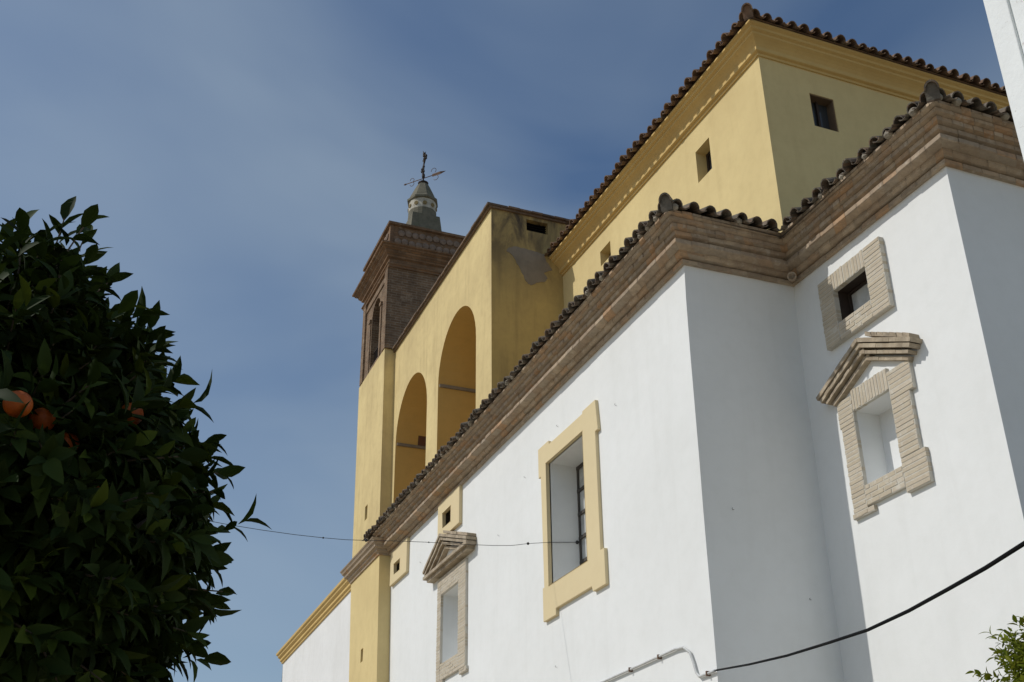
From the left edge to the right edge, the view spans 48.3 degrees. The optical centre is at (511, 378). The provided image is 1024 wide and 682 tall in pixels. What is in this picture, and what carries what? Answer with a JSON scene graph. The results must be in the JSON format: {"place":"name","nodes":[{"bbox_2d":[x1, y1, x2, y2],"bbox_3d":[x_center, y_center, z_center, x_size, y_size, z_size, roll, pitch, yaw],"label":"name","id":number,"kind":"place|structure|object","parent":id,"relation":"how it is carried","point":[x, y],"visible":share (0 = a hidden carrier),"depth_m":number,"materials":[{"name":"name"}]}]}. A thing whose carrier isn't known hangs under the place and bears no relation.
{"place":"outdoors","nodes":[
{"label":"outdoors","id":0,"kind":"place"},
{"bbox_2d":[276,577,350,681],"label":"annex building","id":1,"kind":"structure","parent":0,"point":[315,647],"depth_m":31.76,"materials":[{"name":"white paint"}]},
{"bbox_2d":[0,0,1004,681],"label":"sky","id":2,"kind":"structure","parent":0,"point":[247,161],"materials":[{"name":"blue"}]},
{"bbox_2d":[983,0,1023,159],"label":"wall","id":3,"kind":"structure","parent":0,"point":[1006,20],"depth_m":3.85,"materials":[{"name":"white paint"}]},
{"label":"pavement","id":4,"kind":"structure","parent":0,"visible":0},
{"bbox_2d":[0,196,270,681],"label":"orange tree","id":5,"kind":"object","parent":4,"relation":"on","point":[108,506],"visible":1,"depth_m":2.57,"materials":[{"name":"green plant"}]},
{"bbox_2d":[340,151,464,681],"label":"bell tower","id":6,"kind":"structure","parent":4,"relation":"on","point":[406,264],"depth_m":30.22,"materials":[{"name":"paint"}]},
{"bbox_2d":[363,3,1023,681],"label":"church","id":7,"kind":"structure","parent":4,"relation":"on","point":[725,369],"depth_m":15.13,"materials":[{"name":"white paint"}]},
{"bbox_2d":[210,521,578,545],"bbox_3d":[-4.570,1.856,15.950,12.135,0.500,0.060,9,-28,-20],"label":"string wire","id":8,"kind":"object","parent":7,"relation":"attached to","point":[527,543],"visible":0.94,"depth_m":17.06,"materials":[{"name":"grey metal"}]},
{"bbox_2d":[390,537,409,586],"bbox_3d":[-2.526,4.144,25.749,0.096,0.780,1.280,9,-28,-20],"label":"window","id":9,"kind":"structure","parent":7,"relation":"in","point":[401,555],"depth_m":25.59,"materials":[{"name":"yellow paint"}]},
{"bbox_2d":[438,485,462,533],"bbox_3d":[-1.241,2.720,22.870,0.096,0.775,1.320,9,-28,-20],"label":"window","id":10,"kind":"structure","parent":7,"relation":"in","point":[453,503],"depth_m":22.65,"materials":[{"name":"yellow paint"}]},
{"bbox_2d":[538,400,608,621],"bbox_3d":[1.142,2.066,17.443,0.623,2.890,2.255,9,-28,-20],"label":"window","id":11,"kind":"structure","parent":7,"relation":"in","point":[592,572],"depth_m":17.10,"materials":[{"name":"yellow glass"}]},
{"bbox_2d":[601,646,715,681],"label":"conduit pipe","id":12,"kind":"object","parent":7,"relation":"attached to","point":[659,656],"visible":1,"depth_m":13.95,"materials":[{"name":"metal"}]},
{"bbox_2d":[706,151,711,171],"bbox_3d":[3.384,-3.575,18.984,0.060,0.617,0.432,9,-28,-20],"label":"window","id":13,"kind":"structure","parent":7,"relation":"in","point":[708,157],"depth_m":19.18,"materials":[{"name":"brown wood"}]},
{"bbox_2d":[810,94,837,131],"bbox_3d":[4.807,-4.085,17.853,0.470,0.660,0.200,9,-28,-20],"label":"window","id":14,"kind":"structure","parent":7,"relation":"in","point":[823,111],"depth_m":17.93,"materials":[{"name":"black glass"}]},
{"bbox_2d":[817,236,894,350],"bbox_3d":[4.419,-1.038,14.454,0.300,0.974,1.265,9,-28,-20],"label":"window","id":15,"kind":"structure","parent":7,"relation":"in","point":[873,297],"depth_m":14.39,"materials":[{"name":"beige brick"}]},
{"bbox_2d":[715,541,1023,670],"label":"power cable","id":16,"kind":"object","parent":7,"relation":"attached to","point":[975,573],"visible":1,"depth_m":6.36,"materials":[{"name":"black plastic"}]},
{"bbox_2d":[966,615,1023,681],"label":"citrus tree","id":17,"kind":"object","parent":4,"relation":"on","point":[1016,665],"visible":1,"depth_m":5.55,"materials":[{"name":"green plant"}]}
]}

